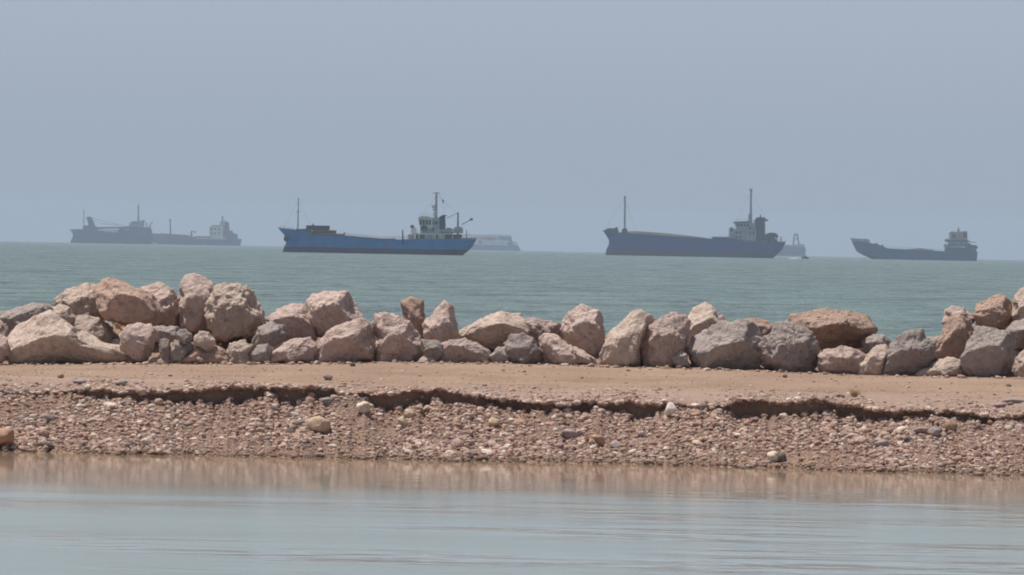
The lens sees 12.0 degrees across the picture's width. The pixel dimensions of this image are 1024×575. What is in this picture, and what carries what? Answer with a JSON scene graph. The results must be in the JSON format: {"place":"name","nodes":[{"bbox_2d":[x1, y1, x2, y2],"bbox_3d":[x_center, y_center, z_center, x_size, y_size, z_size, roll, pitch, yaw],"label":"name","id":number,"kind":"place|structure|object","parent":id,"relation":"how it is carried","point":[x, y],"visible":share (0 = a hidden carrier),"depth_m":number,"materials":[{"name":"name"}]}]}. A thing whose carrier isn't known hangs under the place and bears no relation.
{"place":"outdoors","nodes":[
{"label":"outdoors","id":0,"kind":"place"},
{"bbox_2d":[0,362,1021,395],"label":"gravel","id":1,"kind":"structure","parent":0,"point":[436,372],"depth_m":65.59,"materials":[{"name":"stone"}]},
{"bbox_2d":[0,451,1023,574],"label":"lagoon water","id":2,"kind":"structure","parent":0,"point":[63,513],"depth_m":45.07,"materials":[{"name":"liquid"}]},
{"bbox_2d":[0,241,1023,341],"bbox_3d":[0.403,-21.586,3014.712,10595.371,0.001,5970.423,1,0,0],"label":"sea water","id":3,"kind":"structure","parent":0,"point":[892,299],"depth_m":394.55,"materials":[{"name":"liquid"}]},
{"bbox_2d":[69,203,156,243],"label":"crane ship","id":4,"kind":"object","parent":3,"relation":"on","point":[135,232],"visible":0.85,"depth_m":4893.25,"materials":[{"name":"metal"}]},
{"bbox_2d":[152,216,241,245],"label":"coaster","id":5,"kind":"object","parent":3,"relation":"on","point":[230,238],"visible":0.87,"depth_m":5244.06,"materials":[{"name":"grey paint"}]},
{"bbox_2d":[278,192,476,254],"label":"coaster","id":6,"kind":"object","parent":3,"relation":"on","point":[431,238],"visible":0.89,"depth_m":1584.92,"materials":[{"name":"blue paint"}]},
{"bbox_2d":[462,234,520,250],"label":"ferry","id":7,"kind":"object","parent":3,"relation":"on","point":[495,242],"visible":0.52,"depth_m":5740.82,"materials":[{"name":"white paint"}]},
{"bbox_2d":[603,189,785,257],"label":"bulk carrier","id":8,"kind":"object","parent":3,"relation":"on","point":[743,239],"visible":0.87,"depth_m":2572.74,"materials":[{"name":"blue paint"}]},
{"bbox_2d":[776,233,805,255],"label":"coaster","id":9,"kind":"object","parent":3,"relation":"on","point":[798,249],"visible":0.55,"depth_m":5593.84,"materials":[{"name":"blue paint"}]},
{"bbox_2d":[850,227,977,260],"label":"landing craft","id":10,"kind":"object","parent":3,"relation":"on","point":[958,247],"visible":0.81,"depth_m":3172.42,"materials":[{"name":"metal"}]},
{"bbox_2d":[0,323,1023,475],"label":"spit ground","id":11,"kind":"structure","parent":0,"point":[890,395],"depth_m":62.80,"materials":[{"name":"sand"}]},
{"bbox_2d":[0,334,10,363],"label":"boulder","id":12,"kind":"object","parent":11,"relation":"on","point":[5,353],"visible":1,"depth_m":67.76,"materials":[{"name":"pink stone"}]},
{"bbox_2d":[0,310,12,337],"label":"boulder","id":13,"kind":"object","parent":11,"relation":"on","point":[5,330],"visible":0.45,"depth_m":68.96,"materials":[{"name":"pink stone"}]},
{"bbox_2d":[0,302,53,328],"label":"boulder","id":14,"kind":"object","parent":11,"relation":"on","point":[12,318],"visible":0.65,"depth_m":68.96,"materials":[{"name":"grey stone"}]},
{"bbox_2d":[39,413,53,420],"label":"cobble","id":15,"kind":"object","parent":11,"relation":"on","point":[49,417],"visible":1,"depth_m":58.69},
{"bbox_2d":[38,442,54,448],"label":"cobble","id":16,"kind":"object","parent":11,"relation":"on","point":[49,445],"visible":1,"depth_m":57.44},
{"bbox_2d":[7,310,133,363],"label":"boulder","id":17,"kind":"object","parent":11,"relation":"on","point":[47,336],"visible":0.84,"depth_m":67.81,"materials":[{"name":"beige stone"}]},
{"bbox_2d":[53,282,104,320],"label":"boulder","id":18,"kind":"object","parent":11,"relation":"on","point":[79,299],"visible":0.69,"depth_m":69.46,"materials":[{"name":"beige stone"}]},
{"bbox_2d":[73,379,85,383],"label":"stone","id":19,"kind":"object","parent":11,"relation":"on","point":[78,381],"visible":0.93,"depth_m":61.61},
{"bbox_2d":[72,315,114,343],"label":"boulder","id":20,"kind":"object","parent":11,"relation":"on","point":[99,329],"visible":0.56,"depth_m":68.92,"materials":[{"name":"stone"}]},
{"bbox_2d":[52,304,75,324],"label":"boulder","id":21,"kind":"object","parent":20,"relation":"on","point":[64,312],"visible":0.48,"depth_m":68.98,"materials":[{"name":"stone"}]},
{"bbox_2d":[115,379,127,385],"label":"stone","id":22,"kind":"object","parent":11,"relation":"on","point":[122,382],"visible":1,"depth_m":61.16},
{"bbox_2d":[93,277,165,325],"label":"boulder","id":23,"kind":"object","parent":11,"relation":"on","point":[121,302],"visible":0.94,"depth_m":68.83,"materials":[{"name":"stone"}]},
{"bbox_2d":[119,322,155,361],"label":"boulder","id":24,"kind":"object","parent":11,"relation":"on","point":[137,342],"visible":1,"depth_m":67.59,"materials":[{"name":"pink stone"}]},
{"bbox_2d":[154,398,162,404],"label":"cobble","id":25,"kind":"object","parent":11,"relation":"on","point":[158,401],"visible":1,"depth_m":59.30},
{"bbox_2d":[140,281,179,326],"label":"boulder","id":26,"kind":"object","parent":11,"relation":"on","point":[168,298],"visible":0.69,"depth_m":69.46,"materials":[{"name":"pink stone"}]},
{"bbox_2d":[149,357,172,363],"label":"boulder","id":27,"kind":"object","parent":11,"relation":"on","point":[156,359],"visible":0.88,"depth_m":67.53,"materials":[{"name":"stone"}]},
{"bbox_2d":[159,338,170,359],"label":"boulder","id":28,"kind":"object","parent":11,"relation":"on","point":[164,347],"visible":1,"depth_m":67.52,"materials":[{"name":"grey stone"}]},
{"bbox_2d":[153,325,179,342],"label":"boulder","id":29,"kind":"object","parent":11,"relation":"on","point":[168,332],"visible":0.77,"depth_m":68.32,"materials":[{"name":"grey stone"}]},
{"bbox_2d":[0,378,347,426],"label":"gravel","id":30,"kind":"structure","parent":11,"relation":"on","point":[106,385],"depth_m":59.33,"materials":[{"name":"stone"}]},
{"bbox_2d":[169,340,194,362],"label":"boulder","id":31,"kind":"object","parent":11,"relation":"on","point":[179,351],"visible":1,"depth_m":67.50,"materials":[{"name":"grey stone"}]},
{"bbox_2d":[176,329,192,344],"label":"boulder","id":32,"kind":"object","parent":31,"relation":"on","point":[184,336],"visible":1,"depth_m":67.50,"materials":[{"name":"grey stone"}]},
{"bbox_2d":[179,273,213,334],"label":"boulder","id":33,"kind":"object","parent":11,"relation":"on","point":[195,289],"visible":0.78,"depth_m":69.32,"materials":[{"name":"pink stone"}]},
{"bbox_2d":[176,345,228,363],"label":"boulder","id":34,"kind":"object","parent":11,"relation":"on","point":[216,354],"visible":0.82,"depth_m":67.47,"materials":[{"name":"stone"}]},
{"bbox_2d":[193,331,215,349],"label":"boulder","id":35,"kind":"object","parent":34,"relation":"on","point":[204,340],"visible":1,"depth_m":67.48,"materials":[{"name":"beige stone"}]},
{"bbox_2d":[204,283,260,341],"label":"boulder","id":36,"kind":"object","parent":11,"relation":"on","point":[232,312],"visible":0.99,"depth_m":68.71,"materials":[{"name":"beige stone"}]},
{"bbox_2d":[225,339,253,363],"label":"boulder","id":37,"kind":"object","parent":11,"relation":"on","point":[236,352],"visible":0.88,"depth_m":67.48,"materials":[{"name":"beige stone"}]},
{"bbox_2d":[249,343,273,363],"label":"boulder","id":38,"kind":"object","parent":11,"relation":"on","point":[261,353],"visible":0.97,"depth_m":67.49,"materials":[{"name":"grey stone"}]},
{"bbox_2d":[260,307,265,325],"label":"boulder","id":39,"kind":"object","parent":11,"relation":"on","point":[262,316],"visible":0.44,"depth_m":69.43,"materials":[{"name":"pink stone"}]},
{"bbox_2d":[271,339,287,349],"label":"boulder","id":40,"kind":"object","parent":11,"relation":"on","point":[276,346],"visible":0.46,"depth_m":68.22,"materials":[{"name":"beige stone"}]},
{"bbox_2d":[251,320,286,346],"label":"boulder","id":41,"kind":"object","parent":40,"relation":"on","point":[271,332],"visible":0.92,"depth_m":68.24,"materials":[{"name":"grey stone"}]},
{"bbox_2d":[265,303,317,340],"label":"boulder","id":42,"kind":"object","parent":11,"relation":"on","point":[293,318],"visible":0.8,"depth_m":68.75,"materials":[{"name":"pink stone"}]},
{"bbox_2d":[270,337,317,362],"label":"boulder","id":43,"kind":"object","parent":11,"relation":"on","point":[297,350],"visible":0.98,"depth_m":67.50,"materials":[{"name":"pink stone"}]},
{"bbox_2d":[321,397,332,404],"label":"cobble","id":44,"kind":"object","parent":11,"relation":"on","point":[326,400],"visible":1,"depth_m":59.15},
{"bbox_2d":[323,374,332,379],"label":"stone","id":45,"kind":"object","parent":11,"relation":"on","point":[327,377],"visible":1,"depth_m":64.31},
{"bbox_2d":[305,290,363,337],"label":"boulder","id":46,"kind":"object","parent":11,"relation":"on","point":[327,310],"visible":0.83,"depth_m":68.75,"materials":[{"name":"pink stone"}]},
{"bbox_2d":[314,318,376,361],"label":"boulder","id":47,"kind":"object","parent":11,"relation":"on","point":[353,340],"visible":0.91,"depth_m":67.54,"materials":[{"name":"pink stone"}]},
{"bbox_2d":[356,401,370,412],"bbox_3d":[-1.798,1.448,58.928,0.176,0.146,0.164,1,0,0],"label":"cobble","id":48,"kind":"object","parent":11,"relation":"on","point":[363,407],"visible":1,"depth_m":58.87,"materials":[{"name":"stone"}]},
{"bbox_2d":[372,311,422,361],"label":"boulder","id":49,"kind":"object","parent":11,"relation":"on","point":[398,338],"visible":0.91,"depth_m":67.54,"materials":[{"name":"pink stone"}]},
{"bbox_2d":[397,417,407,425],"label":"cobble","id":50,"kind":"object","parent":11,"relation":"on","point":[402,421],"visible":1,"depth_m":58.60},
{"bbox_2d":[404,409,415,418],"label":"cobble","id":51,"kind":"object","parent":11,"relation":"on","point":[409,413],"visible":1,"depth_m":58.92,"materials":[{"name":"stone"}]},
{"bbox_2d":[416,356,437,362],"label":"boulder","id":52,"kind":"object","parent":11,"relation":"on","point":[426,359],"visible":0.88,"depth_m":67.44,"materials":[{"name":"stone"}]},
{"bbox_2d":[420,339,443,360],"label":"boulder","id":53,"kind":"object","parent":11,"relation":"on","point":[433,349],"visible":1,"depth_m":67.45,"materials":[{"name":"grey stone"}]},
{"bbox_2d":[422,300,459,342],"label":"boulder","id":54,"kind":"object","parent":11,"relation":"on","point":[440,323],"visible":0.81,"depth_m":68.20,"materials":[{"name":"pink stone"}]},
{"bbox_2d":[438,337,490,362],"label":"boulder","id":55,"kind":"object","parent":11,"relation":"on","point":[464,349],"visible":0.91,"depth_m":67.46,"materials":[{"name":"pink stone"}]},
{"bbox_2d":[459,311,528,350],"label":"boulder","id":56,"kind":"object","parent":11,"relation":"on","point":[492,331],"visible":0.8,"depth_m":68.69,"materials":[{"name":"beige stone"}]},
{"bbox_2d":[488,417,499,425],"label":"cobble","id":57,"kind":"object","parent":11,"relation":"on","point":[492,421],"visible":1,"depth_m":58.62,"materials":[{"name":"stone"}]},
{"bbox_2d":[489,346,509,362],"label":"boulder","id":58,"kind":"object","parent":11,"relation":"on","point":[498,354],"visible":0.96,"depth_m":67.40,"materials":[{"name":"grey stone"}]},
{"bbox_2d":[0,350,1023,378],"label":"gravel","id":59,"kind":"structure","parent":11,"relation":"on","point":[506,362],"depth_m":67.20,"materials":[{"name":"gravel"}]},
{"bbox_2d":[503,332,542,363],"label":"boulder","id":60,"kind":"object","parent":11,"relation":"on","point":[522,348],"visible":1,"depth_m":67.41,"materials":[{"name":"grey stone"}]},
{"bbox_2d":[523,317,563,346],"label":"boulder","id":61,"kind":"object","parent":11,"relation":"on","point":[537,327],"visible":0.62,"depth_m":69.26,"materials":[{"name":"beige stone"}]},
{"bbox_2d":[105,320,1022,358],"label":"rocks","id":62,"kind":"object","parent":11,"relation":"on","point":[116,340],"depth_m":69.28,"materials":[{"name":"stone"}]},
{"bbox_2d":[400,296,424,338],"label":"boulder","id":63,"kind":"object","parent":62,"relation":"on","point":[412,307],"visible":0.75,"depth_m":68.72,"materials":[{"name":"stone"}]},
{"bbox_2d":[927,336,939,342],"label":"boulder","id":64,"kind":"object","parent":62,"relation":"on","point":[934,339],"visible":0.34,"depth_m":68.47,"materials":[{"name":"stone"}]},
{"bbox_2d":[1006,318,1023,349],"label":"boulder","id":65,"kind":"object","parent":62,"relation":"on","point":[1015,328],"visible":0.87,"depth_m":67.58,"materials":[{"name":"grey stone"}]},
{"bbox_2d":[1011,287,1023,320],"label":"boulder","id":66,"kind":"object","parent":62,"relation":"on","point":[1017,312],"visible":0.94,"depth_m":68.25,"materials":[{"name":"beige stone"}]},
{"bbox_2d":[538,333,597,364],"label":"boulder","id":67,"kind":"object","parent":11,"relation":"on","point":[556,349],"visible":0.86,"depth_m":67.43,"materials":[{"name":"beige stone"}]},
{"bbox_2d":[561,428,577,438],"bbox_3d":[0.693,1.752,58.303,0.206,0.131,0.174,1,0,0],"label":"cobble","id":68,"kind":"object","parent":11,"relation":"on","point":[568,433],"visible":1,"depth_m":58.24,"materials":[{"name":"stone"}]},
{"bbox_2d":[561,303,605,355],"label":"boulder","id":69,"kind":"object","parent":11,"relation":"on","point":[582,326],"visible":0.81,"depth_m":68.62,"materials":[{"name":"beige stone"}]},
{"bbox_2d":[589,436,605,444],"bbox_3d":[1.029,1.820,57.947,0.206,0.113,0.134,1,1,28],"label":"cobble","id":70,"kind":"object","parent":11,"relation":"on","point":[599,440],"visible":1,"depth_m":57.89,"materials":[{"name":"stone"}]},
{"bbox_2d":[610,441,621,447],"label":"cobble","id":71,"kind":"object","parent":11,"relation":"on","point":[616,444],"visible":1,"depth_m":57.96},
{"bbox_2d":[599,309,655,366],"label":"boulder","id":72,"kind":"object","parent":11,"relation":"on","point":[623,342],"visible":0.93,"depth_m":67.41,"materials":[{"name":"stone"}]},
{"bbox_2d":[640,312,690,366],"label":"boulder","id":73,"kind":"object","parent":11,"relation":"on","point":[665,339],"visible":1,"depth_m":67.37,"materials":[{"name":"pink stone"}]},
{"bbox_2d":[671,350,689,367],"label":"boulder","id":74,"kind":"object","parent":11,"relation":"on","point":[680,358],"visible":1,"depth_m":67.25,"materials":[{"name":"grey stone"}]},
{"bbox_2d":[688,302,728,345],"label":"boulder","id":75,"kind":"object","parent":11,"relation":"on","point":[703,316],"visible":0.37,"depth_m":68.50,"materials":[{"name":"stone"}]},
{"bbox_2d":[685,319,761,368],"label":"boulder","id":76,"kind":"object","parent":11,"relation":"on","point":[726,344],"visible":0.94,"depth_m":67.26,"materials":[{"name":"grey stone"}]},
{"bbox_2d":[744,318,772,336],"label":"boulder","id":77,"kind":"object","parent":11,"relation":"on","point":[764,326],"visible":0.53,"depth_m":68.34,"materials":[{"name":"stone"}]},
{"bbox_2d":[767,451,778,461],"bbox_3d":[3.057,1.980,57.098,0.144,0.132,0.139,1,0,0],"label":"cobble","id":78,"kind":"object","parent":11,"relation":"on","point":[773,456],"visible":1,"depth_m":57.05,"materials":[{"name":"stone"}]},
{"bbox_2d":[778,452,785,461],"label":"cobble","id":79,"kind":"object","parent":11,"relation":"on","point":[782,456],"visible":1,"depth_m":57.05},
{"bbox_2d":[779,413,787,418],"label":"cobble","id":80,"kind":"object","parent":11,"relation":"on","point":[782,415],"visible":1,"depth_m":58.82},
{"bbox_2d":[758,321,819,371],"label":"boulder","id":81,"kind":"object","parent":11,"relation":"on","point":[792,346],"visible":0.95,"depth_m":67.02,"materials":[{"name":"grey stone"}]},
{"bbox_2d":[807,461,815,465],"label":"cobble","id":82,"kind":"object","parent":11,"relation":"on","point":[812,463],"visible":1,"depth_m":56.65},
{"bbox_2d":[786,307,877,349],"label":"boulder","id":83,"kind":"object","parent":11,"relation":"on","point":[831,328],"visible":0.77,"depth_m":68.14,"materials":[{"name":"stone"}]},
{"bbox_2d":[836,393,844,397],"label":"stone","id":84,"kind":"object","parent":11,"relation":"on","point":[842,395],"visible":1,"depth_m":61.22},
{"bbox_2d":[817,345,865,374],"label":"boulder","id":85,"kind":"object","parent":11,"relation":"on","point":[840,359],"visible":0.96,"depth_m":66.83,"materials":[{"name":"beige stone"}]},
{"bbox_2d":[849,389,860,397],"bbox_3d":[4.327,1.333,61.477,0.188,0.122,0.185,1,0,0],"label":"grass tuft","id":86,"kind":"object","parent":11,"relation":"on","point":[854,394],"visible":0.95,"depth_m":61.45,"materials":[{"name":"beige"}]},
{"bbox_2d":[858,344,888,374],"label":"boulder","id":87,"kind":"object","parent":11,"relation":"on","point":[874,362],"visible":0.98,"depth_m":66.70,"materials":[{"name":"stone"}]},
{"bbox_2d":[861,334,890,353],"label":"boulder","id":88,"kind":"object","parent":11,"relation":"on","point":[869,343],"visible":0.71,"depth_m":68.03,"materials":[{"name":"grey stone"}]},
{"bbox_2d":[903,436,911,441],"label":"cobble","id":89,"kind":"object","parent":11,"relation":"on","point":[907,438],"visible":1,"depth_m":57.64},
{"bbox_2d":[882,328,937,375],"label":"boulder","id":90,"kind":"object","parent":11,"relation":"on","point":[911,352],"visible":0.95,"depth_m":66.65,"materials":[{"name":"grey stone"}]},
{"bbox_2d":[914,427,928,432],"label":"cobble","id":91,"kind":"object","parent":11,"relation":"on","point":[921,429],"visible":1,"depth_m":57.93,"materials":[{"name":"stone"}]},
{"bbox_2d":[929,427,940,436],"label":"cobble","id":92,"kind":"object","parent":11,"relation":"on","point":[934,431],"visible":1,"depth_m":57.62,"materials":[{"name":"stone"}]},
{"bbox_2d":[914,356,964,376],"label":"boulder","id":93,"kind":"object","parent":11,"relation":"on","point":[949,366],"visible":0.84,"depth_m":66.51,"materials":[{"name":"stone"}]},
{"bbox_2d":[944,419,957,431],"bbox_3d":[5.220,1.648,57.911,0.163,0.161,0.180,1,0,0],"label":"cobble","id":94,"kind":"object","parent":11,"relation":"on","point":[949,424],"visible":1,"depth_m":57.85,"materials":[{"name":"stone"}]},
{"bbox_2d":[935,314,975,358],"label":"boulder","id":95,"kind":"object","parent":11,"relation":"on","point":[956,334],"visible":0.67,"depth_m":67.72,"materials":[{"name":"stone"}]},
{"bbox_2d":[941,306,974,324],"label":"boulder","id":96,"kind":"object","parent":11,"relation":"on","point":[952,311],"visible":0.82,"depth_m":68.42,"materials":[{"name":"beige stone"}]},
{"bbox_2d":[960,326,1014,376],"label":"boulder","id":97,"kind":"object","parent":11,"relation":"on","point":[988,352],"visible":0.98,"depth_m":66.45,"materials":[{"name":"grey stone"}]},
{"bbox_2d":[973,294,1012,329],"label":"boulder","id":98,"kind":"object","parent":11,"relation":"on","point":[994,311],"visible":0.91,"depth_m":68.22,"materials":[{"name":"stone"}]},
{"bbox_2d":[993,403,1005,407],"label":"stone","id":99,"kind":"object","parent":11,"relation":"on","point":[998,405],"visible":1,"depth_m":60.25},
{"bbox_2d":[1002,398,1023,402],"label":"stone","id":100,"kind":"object","parent":11,"relation":"on","point":[1015,400],"visible":1,"depth_m":60.92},
{"bbox_2d":[1013,350,1023,376],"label":"boulder","id":101,"kind":"object","parent":11,"relation":"on","point":[1018,370],"visible":1,"depth_m":66.34,"materials":[{"name":"beige stone"}]},
{"bbox_2d":[0,388,1023,475],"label":"gravel","id":102,"kind":"structure","parent":0,"point":[33,436],"depth_m":58.06,"materials":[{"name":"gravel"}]},
{"bbox_2d":[0,428,14,445],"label":"cobble","id":103,"kind":"object","parent":102,"relation":"on","point":[7,435],"visible":1,"depth_m":57.45,"materials":[{"name":"stone"}]},
{"bbox_2d":[107,403,117,409],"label":"cobble","id":104,"kind":"object","parent":102,"relation":"on","point":[112,405],"visible":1,"depth_m":59.08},
{"bbox_2d":[307,416,330,432],"bbox_3d":[-2.308,1.640,58.221,0.283,0.217,0.252,1,0,0],"label":"cobble","id":105,"kind":"object","parent":102,"relation":"on","point":[319,424],"visible":1,"depth_m":58.14,"materials":[{"name":"stone"}]},
{"bbox_2d":[423,405,430,411],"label":"cobble","id":106,"kind":"object","parent":102,"relation":"on","point":[426,408],"visible":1,"depth_m":59.16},
{"bbox_2d":[665,402,676,414],"bbox_3d":[1.918,1.477,58.871,0.138,0.180,0.134,1,1,-30],"label":"cobble","id":107,"kind":"object","parent":102,"relation":"on","point":[670,409],"visible":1,"depth_m":58.83,"materials":[{"name":"stone"}]},
{"bbox_2d":[874,439,890,446],"bbox_3d":[4.381,1.847,57.561,0.178,0.106,0.155,1,1,34],"label":"cobble","id":108,"kind":"object","parent":102,"relation":"on","point":[885,442],"visible":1,"depth_m":57.51,"materials":[{"name":"stone"}]},
{"bbox_2d":[954,456,962,462],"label":"cobble","id":109,"kind":"object","parent":102,"relation":"on","point":[957,459],"visible":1,"depth_m":56.71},
{"bbox_2d":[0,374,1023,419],"bbox_3d":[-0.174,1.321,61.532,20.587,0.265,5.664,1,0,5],"label":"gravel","id":110,"kind":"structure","parent":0,"point":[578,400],"depth_m":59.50,"materials":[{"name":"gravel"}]},
{"bbox_2d":[0,0,1023,259],"label":"sky","id":111,"kind":"structure","parent":0,"point":[899,124],"materials":[{"name":"blue"}]},
{"bbox_2d":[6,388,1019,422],"bbox_3d":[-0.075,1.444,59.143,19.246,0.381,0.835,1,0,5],"label":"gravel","id":112,"kind":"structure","parent":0,"point":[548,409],"depth_m":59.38,"materials":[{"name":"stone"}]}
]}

